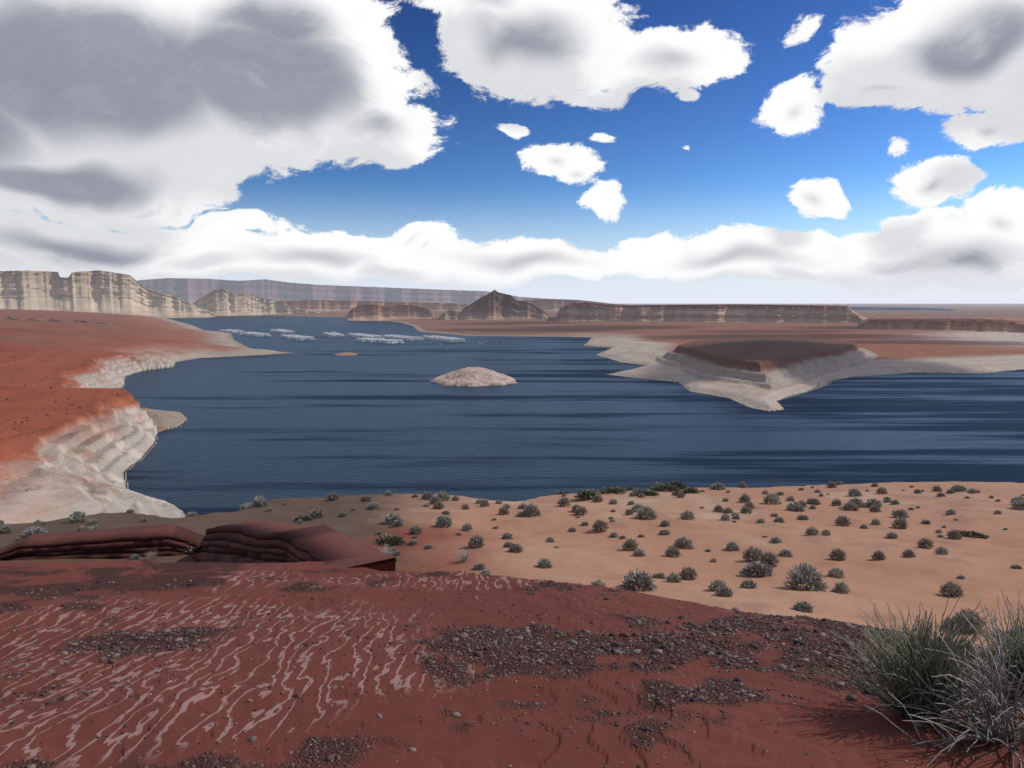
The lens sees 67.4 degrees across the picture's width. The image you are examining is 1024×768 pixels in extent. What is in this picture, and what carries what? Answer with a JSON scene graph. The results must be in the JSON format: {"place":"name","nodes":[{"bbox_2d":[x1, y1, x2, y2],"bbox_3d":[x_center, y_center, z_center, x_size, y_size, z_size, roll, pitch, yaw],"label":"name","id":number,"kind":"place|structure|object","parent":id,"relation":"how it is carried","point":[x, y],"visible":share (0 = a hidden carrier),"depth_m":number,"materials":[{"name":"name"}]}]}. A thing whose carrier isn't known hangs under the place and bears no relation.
{"place":"outdoors","nodes":[
{"label":"outdoors","id":0,"kind":"place"},
{"bbox_2d":[278,299,623,310],"bbox_3d":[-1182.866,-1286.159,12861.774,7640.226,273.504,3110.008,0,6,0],"label":"cliffs","id":1,"kind":"structure","parent":0,"point":[347,305],"depth_m":12245.33,"materials":[{"name":"stone"}]},
{"bbox_2d":[0,303,1023,767],"bbox_3d":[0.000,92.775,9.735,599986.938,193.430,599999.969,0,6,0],"label":"desert ground","id":2,"kind":"structure","parent":0,"point":[58,467],"depth_m":9.66,"materials":[{"name":"red sand"}]},
{"bbox_2d":[0,524,13,533],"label":"sagebrush","id":3,"kind":"object","parent":2,"relation":"on","point":[6,528],"visible":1,"depth_m":30.28,"materials":[{"name":"grey plant"}]},
{"bbox_2d":[19,525,47,538],"bbox_3d":[-17.999,5.652,28.878,1.015,0.595,1.065,0,6,-4],"label":"sagebrush","id":4,"kind":"object","parent":2,"relation":"on","point":[29,532],"visible":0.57,"depth_m":28.80,"materials":[{"name":"grey plant"}]},
{"bbox_2d":[67,510,89,522],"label":"sagebrush","id":5,"kind":"object","parent":2,"relation":"on","point":[77,515],"visible":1,"depth_m":34.03,"materials":[{"name":"grey plant"}]},
{"bbox_2d":[0,524,204,560],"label":"ledge rock","id":6,"kind":"object","parent":2,"relation":"on","point":[141,541],"visible":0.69,"depth_m":24.77,"materials":[{"name":"stone"}]},
{"bbox_2d":[0,270,215,317],"bbox_3d":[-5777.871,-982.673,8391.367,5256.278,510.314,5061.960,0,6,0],"label":"cliff","id":7,"kind":"structure","parent":2,"relation":"on","point":[98,291],"depth_m":8052.64,"materials":[{"name":"stone"}]},
{"bbox_2d":[193,287,319,315],"bbox_3d":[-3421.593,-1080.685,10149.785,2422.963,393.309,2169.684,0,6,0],"label":"butte","id":8,"kind":"object","parent":2,"relation":"on","point":[221,301],"visible":0.67,"depth_m":9699.42,"materials":[{"name":"beige stone"}]},
{"bbox_2d":[251,496,269,506],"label":"sagebrush","id":9,"kind":"object","parent":2,"relation":"on","point":[261,501],"visible":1,"depth_m":39.63,"materials":[{"name":"grey plant"}]},
{"bbox_2d":[191,520,396,570],"bbox_3d":[-6.286,4.306,18.606,1.291,4.982,16.736,-3,7,-29],"label":"ledge rock","id":10,"kind":"object","parent":2,"relation":"on","point":[265,541],"visible":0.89,"depth_m":14.15,"materials":[{"name":"stone"}]},
{"bbox_2d":[293,515,312,521],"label":"shrub","id":11,"kind":"object","parent":2,"relation":"on","point":[303,517],"visible":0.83,"depth_m":33.77,"materials":[{"name":"green plant"}]},
{"bbox_2d":[310,508,324,518],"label":"sagebrush","id":12,"kind":"object","parent":2,"relation":"on","point":[318,512],"visible":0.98,"depth_m":34.68,"materials":[{"name":"grey plant"}]},
{"bbox_2d":[326,492,338,500],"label":"sagebrush","id":13,"kind":"object","parent":2,"relation":"on","point":[332,496],"visible":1,"depth_m":41.90,"materials":[{"name":"grey plant"}]},
{"bbox_2d":[137,278,545,303],"bbox_3d":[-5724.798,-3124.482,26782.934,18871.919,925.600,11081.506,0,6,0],"label":"distant mesa","id":14,"kind":"structure","parent":2,"relation":"on","point":[191,290],"depth_m":24657.18,"materials":[{"name":"stone"}]},
{"bbox_2d":[359,494,371,501],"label":"sagebrush","id":15,"kind":"object","parent":2,"relation":"on","point":[366,498],"visible":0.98,"depth_m":41.05,"materials":[{"name":"grey plant"}]},
{"bbox_2d":[365,502,380,509],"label":"sagebrush","id":16,"kind":"object","parent":2,"relation":"on","point":[373,505],"visible":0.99,"depth_m":37.26,"materials":[{"name":"grey plant"}]},
{"bbox_2d":[380,545,397,556],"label":"dry shrub","id":17,"kind":"object","parent":2,"relation":"on","point":[391,552],"visible":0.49,"depth_m":25.10,"materials":[{"name":"grey plant"}]},
{"bbox_2d":[345,304,434,320],"bbox_3d":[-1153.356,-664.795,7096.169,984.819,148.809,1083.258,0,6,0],"label":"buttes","id":18,"kind":"object","parent":2,"relation":"on","point":[371,312],"visible":0.94,"depth_m":6848.27,"materials":[{"name":"stone"}]},
{"bbox_2d":[374,533,405,546],"bbox_3d":[-4.417,5.635,27.701,1.292,0.393,1.200,1,6,7],"label":"sagebrush","id":19,"kind":"object","parent":2,"relation":"on","point":[390,538],"visible":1,"depth_m":27.62,"materials":[{"name":"green plant"}]},
{"bbox_2d":[384,512,402,524],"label":"sagebrush","id":20,"kind":"object","parent":2,"relation":"on","point":[390,517],"visible":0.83,"depth_m":32.69,"materials":[{"name":"grey plant"}]},
{"bbox_2d":[392,519,403,526],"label":"sagebrush","id":21,"kind":"object","parent":2,"relation":"on","point":[396,523],"visible":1,"depth_m":32.05,"materials":[{"name":"grey plant"}]},
{"bbox_2d":[408,525,422,534],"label":"sagebrush","id":22,"kind":"object","parent":2,"relation":"on","point":[414,529],"visible":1,"depth_m":29.79,"materials":[{"name":"grey plant"}]},
{"bbox_2d":[421,491,432,499],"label":"sagebrush","id":23,"kind":"object","parent":2,"relation":"on","point":[428,494],"visible":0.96,"depth_m":42.49,"materials":[{"name":"grey plant"}]},
{"bbox_2d":[429,495,440,503],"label":"sagebrush","id":24,"kind":"object","parent":2,"relation":"on","point":[433,499],"visible":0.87,"depth_m":40.81,"materials":[{"name":"grey plant"}]},
{"bbox_2d":[432,501,444,509],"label":"sagebrush","id":25,"kind":"object","parent":2,"relation":"on","point":[438,505],"visible":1,"depth_m":37.90,"materials":[{"name":"grey plant"}]},
{"bbox_2d":[433,514,452,527],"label":"sagebrush","id":26,"kind":"object","parent":2,"relation":"on","point":[446,520],"visible":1,"depth_m":31.84,"materials":[{"name":"grey plant"}]},
{"bbox_2d":[436,491,450,501],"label":"sagebrush","id":27,"kind":"object","parent":2,"relation":"on","point":[442,495],"visible":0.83,"depth_m":42.24,"materials":[{"name":"grey plant"}]},
{"bbox_2d":[452,549,473,561],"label":"dry shrub","id":28,"kind":"object","parent":2,"relation":"on","point":[463,557],"visible":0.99,"depth_m":23.77,"materials":[{"name":"grey plant"}]},
{"bbox_2d":[461,523,472,531],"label":"sagebrush","id":29,"kind":"object","parent":2,"relation":"on","point":[466,526],"visible":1,"depth_m":31.42,"materials":[{"name":"grey plant"}]},
{"bbox_2d":[467,534,484,547],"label":"sagebrush","id":30,"kind":"object","parent":2,"relation":"on","point":[478,540],"visible":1,"depth_m":26.42,"materials":[{"name":"grey plant"}]},
{"bbox_2d":[473,563,486,570],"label":"sagebrush","id":31,"kind":"object","parent":2,"relation":"on","point":[480,566],"visible":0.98,"depth_m":22.75,"materials":[{"name":"grey plant"}]},
{"bbox_2d":[438,290,549,319],"bbox_3d":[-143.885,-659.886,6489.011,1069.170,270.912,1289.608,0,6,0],"label":"castle rock","id":32,"kind":"object","parent":2,"relation":"on","point":[494,305],"visible":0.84,"depth_m":6294.41,"materials":[{"name":"stone"}]},
{"bbox_2d":[498,506,508,514],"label":"sagebrush","id":33,"kind":"object","parent":2,"relation":"on","point":[504,510],"visible":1,"depth_m":36.49,"materials":[{"name":"grey plant"}]},
{"bbox_2d":[0,570,1023,767],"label":"gravel pebbles","id":34,"kind":"object","parent":2,"relation":"on","point":[668,647],"depth_m":6.13,"materials":[{"name":"gravel"}]},
{"bbox_2d":[509,543,523,552],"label":"sagebrush","id":35,"kind":"object","parent":2,"relation":"on","point":[515,547],"visible":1,"depth_m":25.07,"materials":[{"name":"grey plant"}]},
{"bbox_2d":[521,503,540,516],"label":"sagebrush","id":36,"kind":"object","parent":2,"relation":"on","point":[531,509],"visible":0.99,"depth_m":36.02,"materials":[{"name":"grey plant"}]},
{"bbox_2d":[536,558,552,568],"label":"sagebrush","id":37,"kind":"object","parent":2,"relation":"on","point":[544,562],"visible":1,"depth_m":23.16,"materials":[{"name":"grey plant"}]},
{"bbox_2d":[557,497,570,505],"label":"shrub","id":38,"kind":"object","parent":2,"relation":"on","point":[563,501],"visible":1,"depth_m":39.24,"materials":[{"name":"grey plant"}]},
{"bbox_2d":[574,505,587,515],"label":"sagebrush","id":39,"kind":"object","parent":2,"relation":"on","point":[582,511],"visible":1,"depth_m":35.98,"materials":[{"name":"grey plant"}]},
{"bbox_2d":[574,489,595,500],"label":"shrub","id":40,"kind":"object","parent":2,"relation":"on","point":[586,493],"visible":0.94,"depth_m":42.50,"materials":[{"name":"green plant"}]},
{"bbox_2d":[590,580,606,586],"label":"sagebrush","id":41,"kind":"object","parent":2,"relation":"on","point":[597,583],"visible":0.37,"depth_m":19.80,"materials":[{"name":"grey plant"}]},
{"bbox_2d":[591,519,608,531],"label":"sagebrush","id":42,"kind":"object","parent":2,"relation":"on","point":[598,524],"visible":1,"depth_m":31.42,"materials":[{"name":"grey plant"}]},
{"bbox_2d":[596,486,629,493],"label":"shrub","id":43,"kind":"object","parent":2,"relation":"on","point":[615,490],"visible":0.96,"depth_m":45.85,"materials":[{"name":"green plant"}]},
{"bbox_2d":[621,537,638,550],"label":"sagebrush","id":44,"kind":"object","parent":2,"relation":"on","point":[630,543],"visible":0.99,"depth_m":26.65,"materials":[{"name":"grey plant"}]},
{"bbox_2d":[620,568,656,590],"bbox_3d":[3.372,5.220,20.329,0.961,0.569,1.033,6,8,44],"label":"sagebrush","id":45,"kind":"object","parent":2,"relation":"on","point":[644,580],"visible":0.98,"depth_m":20.23,"materials":[{"name":"grey plant"}]},
{"bbox_2d":[632,548,645,556],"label":"sagebrush","id":46,"kind":"object","parent":2,"relation":"on","point":[638,552],"visible":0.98,"depth_m":25.60,"materials":[{"name":"grey plant"}]},
{"bbox_2d":[635,505,656,519],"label":"sagebrush","id":47,"kind":"object","parent":2,"relation":"on","point":[646,511],"visible":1,"depth_m":34.36,"materials":[{"name":"grey plant"}]},
{"bbox_2d":[634,489,659,495],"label":"shrub","id":48,"kind":"object","parent":2,"relation":"on","point":[645,492],"visible":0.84,"depth_m":43.39,"materials":[{"name":"green plant"}]},
{"bbox_2d":[649,484,682,491],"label":"shrub","id":49,"kind":"object","parent":2,"relation":"on","point":[662,488],"visible":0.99,"depth_m":48.48,"materials":[{"name":"green plant"}]},
{"bbox_2d":[664,545,681,557],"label":"sagebrush","id":50,"kind":"object","parent":2,"relation":"on","point":[674,551],"visible":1,"depth_m":25.66,"materials":[{"name":"grey plant"}]},
{"bbox_2d":[665,572,680,582],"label":"sagebrush","id":51,"kind":"object","parent":2,"relation":"on","point":[673,577],"visible":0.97,"depth_m":21.48,"materials":[{"name":"grey plant"}]},
{"bbox_2d":[665,481,687,488],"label":"shrub","id":52,"kind":"object","parent":2,"relation":"on","point":[679,484],"visible":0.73,"depth_m":49.88,"materials":[{"name":"green plant"}]},
{"bbox_2d":[672,536,694,549],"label":"sagebrush","id":53,"kind":"object","parent":2,"relation":"on","point":[684,542],"visible":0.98,"depth_m":27.48,"materials":[{"name":"grey plant"}]},
{"bbox_2d":[680,510,695,519],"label":"sagebrush","id":54,"kind":"object","parent":2,"relation":"on","point":[686,514],"visible":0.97,"depth_m":34.48,"materials":[{"name":"grey plant"}]},
{"bbox_2d":[679,566,698,579],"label":"sagebrush","id":55,"kind":"object","parent":2,"relation":"on","point":[688,573],"visible":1,"depth_m":22.18,"materials":[{"name":"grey plant"}]},
{"bbox_2d":[682,487,699,493],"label":"shrub","id":56,"kind":"object","parent":2,"relation":"on","point":[690,490],"visible":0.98,"depth_m":47.07,"materials":[{"name":"green plant"}]},
{"bbox_2d":[708,579,726,590],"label":"sagebrush","id":57,"kind":"object","parent":2,"relation":"on","point":[716,584],"visible":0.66,"depth_m":19.67,"materials":[{"name":"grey plant"}]},
{"bbox_2d":[710,482,725,489],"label":"sagebrush","id":58,"kind":"object","parent":2,"relation":"on","point":[719,486],"visible":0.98,"depth_m":49.51,"materials":[{"name":"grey plant"}]},
{"bbox_2d":[714,585,733,596],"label":"sagebrush","id":59,"kind":"object","parent":2,"relation":"on","point":[722,590],"visible":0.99,"depth_m":18.80,"materials":[{"name":"grey plant"}]},
{"bbox_2d":[724,542,739,550],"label":"sagebrush","id":60,"kind":"object","parent":2,"relation":"on","point":[733,546],"visible":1,"depth_m":26.80,"materials":[{"name":"grey plant"}]},
{"bbox_2d":[738,494,750,502],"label":"sagebrush","id":61,"kind":"object","parent":2,"relation":"on","point":[745,498],"visible":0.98,"depth_m":41.07,"materials":[{"name":"grey plant"}]},
{"bbox_2d":[740,505,752,513],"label":"sagebrush","id":62,"kind":"object","parent":2,"relation":"on","point":[747,509],"visible":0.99,"depth_m":37.36,"materials":[{"name":"grey plant"}]},
{"bbox_2d":[739,579,757,588],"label":"sagebrush","id":63,"kind":"object","parent":2,"relation":"on","point":[748,584],"visible":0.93,"depth_m":19.85,"materials":[{"name":"grey plant"}]},
{"bbox_2d":[742,545,762,561],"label":"sagebrush","id":64,"kind":"object","parent":2,"relation":"on","point":[754,554],"visible":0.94,"depth_m":24.80,"materials":[{"name":"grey plant"}]},
{"bbox_2d":[739,560,774,577],"bbox_3d":[7.237,5.486,22.683,1.042,0.495,1.006,-1,6,-13],"label":"sagebrush","id":65,"kind":"object","parent":2,"relation":"on","point":[753,568],"visible":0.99,"depth_m":22.58,"materials":[{"name":"grey plant"}]},
{"bbox_2d":[757,551,779,566],"bbox_3d":[8.020,5.454,23.948,0.673,0.512,0.697,-3,7,-28],"label":"sagebrush","id":66,"kind":"object","parent":2,"relation":"on","point":[770,558],"visible":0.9,"depth_m":23.86,"materials":[{"name":"grey plant"}]},
{"bbox_2d":[761,493,781,504],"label":"sagebrush","id":67,"kind":"object","parent":2,"relation":"on","point":[771,497],"visible":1,"depth_m":40.69,"materials":[{"name":"grey plant"}]},
{"bbox_2d":[768,537,781,542],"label":"sagebrush","id":68,"kind":"object","parent":2,"relation":"on","point":[775,540],"visible":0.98,"depth_m":27.77,"materials":[{"name":"grey plant"}]},
{"bbox_2d":[777,548,792,556],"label":"sagebrush","id":69,"kind":"object","parent":2,"relation":"on","point":[786,552],"visible":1,"depth_m":25.69,"materials":[{"name":"grey plant"}]},
{"bbox_2d":[786,501,804,511],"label":"sagebrush","id":70,"kind":"object","parent":2,"relation":"on","point":[797,506],"visible":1,"depth_m":38.42,"materials":[{"name":"grey plant"}]},
{"bbox_2d":[791,601,813,612],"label":"sagebrush","id":71,"kind":"object","parent":2,"relation":"on","point":[803,605],"visible":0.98,"depth_m":17.58,"materials":[{"name":"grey plant"}]},
{"bbox_2d":[783,563,828,591],"bbox_3d":[7.771,5.102,20.320,1.088,0.715,1.116,-2,6,-20],"label":"sagebrush","id":72,"kind":"object","parent":2,"relation":"on","point":[801,574],"visible":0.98,"depth_m":20.19,"materials":[{"name":"grey plant"}]},
{"bbox_2d":[804,526,819,535],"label":"sagebrush","id":73,"kind":"object","parent":2,"relation":"on","point":[811,530],"visible":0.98,"depth_m":29.09,"materials":[{"name":"grey plant"}]},
{"bbox_2d":[805,498,820,504],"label":"sagebrush","id":74,"kind":"object","parent":2,"relation":"on","point":[812,501],"visible":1,"depth_m":41.16,"materials":[{"name":"grey plant"}]},
{"bbox_2d":[826,567,845,577],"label":"sagebrush","id":75,"kind":"object","parent":2,"relation":"on","point":[835,572],"visible":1,"depth_m":22.42,"materials":[{"name":"grey plant"}]},
{"bbox_2d":[828,548,846,560],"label":"sagebrush","id":76,"kind":"object","parent":2,"relation":"on","point":[838,554],"visible":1,"depth_m":25.18,"materials":[{"name":"grey plant"}]},
{"bbox_2d":[832,581,849,593],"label":"sagebrush","id":77,"kind":"object","parent":2,"relation":"on","point":[841,587],"visible":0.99,"depth_m":20.13,"materials":[{"name":"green plant"}]},
{"bbox_2d":[835,516,850,525],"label":"sagebrush","id":78,"kind":"object","parent":2,"relation":"on","point":[841,520],"visible":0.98,"depth_m":32.81,"materials":[{"name":"grey plant"}]},
{"bbox_2d":[841,501,859,510],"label":"sagebrush","id":79,"kind":"object","parent":2,"relation":"on","point":[851,505],"visible":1,"depth_m":38.62,"materials":[{"name":"grey plant"}]},
{"bbox_2d":[847,488,862,495],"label":"sagebrush","id":80,"kind":"object","parent":2,"relation":"on","point":[854,492],"visible":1,"depth_m":44.91,"materials":[{"name":"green plant"}]},
{"bbox_2d":[846,498,865,507],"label":"sagebrush","id":81,"kind":"object","parent":2,"relation":"on","point":[858,502],"visible":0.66,"depth_m":40.32,"materials":[{"name":"grey plant"}]},
{"bbox_2d":[864,498,883,506],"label":"sagebrush","id":82,"kind":"object","parent":2,"relation":"on","point":[871,501],"visible":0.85,"depth_m":40.33,"materials":[{"name":"grey plant"}]},
{"bbox_2d":[869,504,881,512],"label":"sagebrush","id":83,"kind":"object","parent":2,"relation":"on","point":[874,508],"visible":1,"depth_m":37.65,"materials":[{"name":"grey plant"}]},
{"bbox_2d":[871,550,885,559],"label":"shrub","id":84,"kind":"object","parent":2,"relation":"on","point":[879,555],"visible":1,"depth_m":24.70,"materials":[{"name":"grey plant"}]},
{"bbox_2d":[891,518,907,528],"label":"sagebrush","id":85,"kind":"object","parent":2,"relation":"on","point":[901,523],"visible":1,"depth_m":32.38,"materials":[{"name":"grey plant"}]},
{"bbox_2d":[890,509,909,517],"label":"sagebrush","id":86,"kind":"object","parent":2,"relation":"on","point":[902,513],"visible":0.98,"depth_m":35.55,"materials":[{"name":"grey plant"}]},
{"bbox_2d":[849,307,954,310],"bbox_3d":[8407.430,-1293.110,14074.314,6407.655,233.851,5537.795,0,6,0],"label":"mesa","id":87,"kind":"structure","parent":2,"relation":"on","point":[891,308],"depth_m":13497.94,"materials":[{"name":"stone"}]},
{"bbox_2d":[902,549,914,557],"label":"sagebrush","id":88,"kind":"object","parent":2,"relation":"on","point":[908,553],"visible":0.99,"depth_m":25.08,"materials":[{"name":"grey plant"}]},
{"bbox_2d":[799,592,1023,737],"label":"grass clump","id":89,"kind":"object","parent":2,"relation":"on","point":[914,653],"visible":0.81,"depth_m":4.63,"materials":[{"name":"green plant"}]},
{"bbox_2d":[916,537,933,548],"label":"sagebrush","id":90,"kind":"object","parent":2,"relation":"on","point":[926,543],"visible":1,"depth_m":27.26,"materials":[{"name":"grey plant"}]},
{"bbox_2d":[857,592,1023,767],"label":"dead shrub twigs","id":91,"kind":"object","parent":2,"relation":"on","point":[1000,722],"visible":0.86,"depth_m":4.31,"materials":[{"name":"grey plant"}]},
{"bbox_2d":[933,546,948,554],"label":"sagebrush","id":92,"kind":"object","parent":2,"relation":"on","point":[940,550],"visible":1,"depth_m":25.59,"materials":[{"name":"grey plant"}]},
{"bbox_2d":[860,317,1023,332],"bbox_3d":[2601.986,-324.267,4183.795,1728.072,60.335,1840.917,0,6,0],"label":"mesa","id":93,"kind":"structure","parent":2,"relation":"on","point":[976,324],"depth_m":3776.56,"materials":[{"name":"stone"}]},
{"bbox_2d":[939,580,963,597],"bbox_3d":[11.640,5.422,20.312,0.614,0.433,0.570,1,6,8],"label":"sagebrush","id":94,"kind":"object","parent":2,"relation":"on","point":[950,587],"visible":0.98,"depth_m":20.23,"materials":[{"name":"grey plant"}]},
{"bbox_2d":[939,617,964,629],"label":"sagebrush","id":95,"kind":"object","parent":2,"relation":"on","point":[951,619],"visible":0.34,"depth_m":16.55,"materials":[{"name":"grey plant"}]},
{"bbox_2d":[945,529,962,539],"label":"sagebrush","id":96,"kind":"object","parent":2,"relation":"on","point":[956,533],"visible":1,"depth_m":29.56,"materials":[{"name":"grey plant"}]},
{"bbox_2d":[950,484,967,491],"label":"sagebrush","id":97,"kind":"object","parent":2,"relation":"on","point":[959,487],"visible":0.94,"depth_m":46.65,"materials":[{"name":"grey plant"}]},
{"bbox_2d":[952,608,986,632],"bbox_3d":[9.753,5.035,16.368,0.664,0.504,0.716,3,7,29],"label":"sagebrush","id":98,"kind":"object","parent":2,"relation":"on","point":[973,621],"visible":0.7,"depth_m":16.29,"materials":[{"name":"grey plant"}]},
{"bbox_2d":[959,530,990,538],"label":"shrub","id":99,"kind":"object","parent":2,"relation":"on","point":[972,533],"visible":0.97,"depth_m":29.94,"materials":[{"name":"green plant"}]},
{"bbox_2d":[965,590,1023,694],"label":"shrub","id":100,"kind":"object","parent":2,"relation":"on","point":[1016,669],"visible":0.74,"depth_m":5.19,"materials":[{"name":"green plant"}]},
{"bbox_2d":[1009,499,1023,509],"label":"sagebrush","id":101,"kind":"object","parent":2,"relation":"on","point":[1019,504],"visible":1,"depth_m":37.73,"materials":[{"name":"grey plant"}]},
{"bbox_2d":[0,0,1023,303],"label":"sky","id":102,"kind":"structure","parent":0,"point":[605,151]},
{"bbox_2d":[123,315,1023,514],"bbox_3d":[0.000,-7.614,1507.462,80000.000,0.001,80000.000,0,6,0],"label":"lake water","id":103,"kind":"structure","parent":0,"point":[317,418],"depth_m":947.64,"materials":[{"name":"blue liquid"}]},
{"bbox_2d":[556,303,865,322],"bbox_3d":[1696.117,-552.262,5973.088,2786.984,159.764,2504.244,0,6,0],"label":"mesa","id":104,"kind":"structure","parent":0,"point":[728,313],"depth_m":5248.85,"materials":[{"name":"stone"}]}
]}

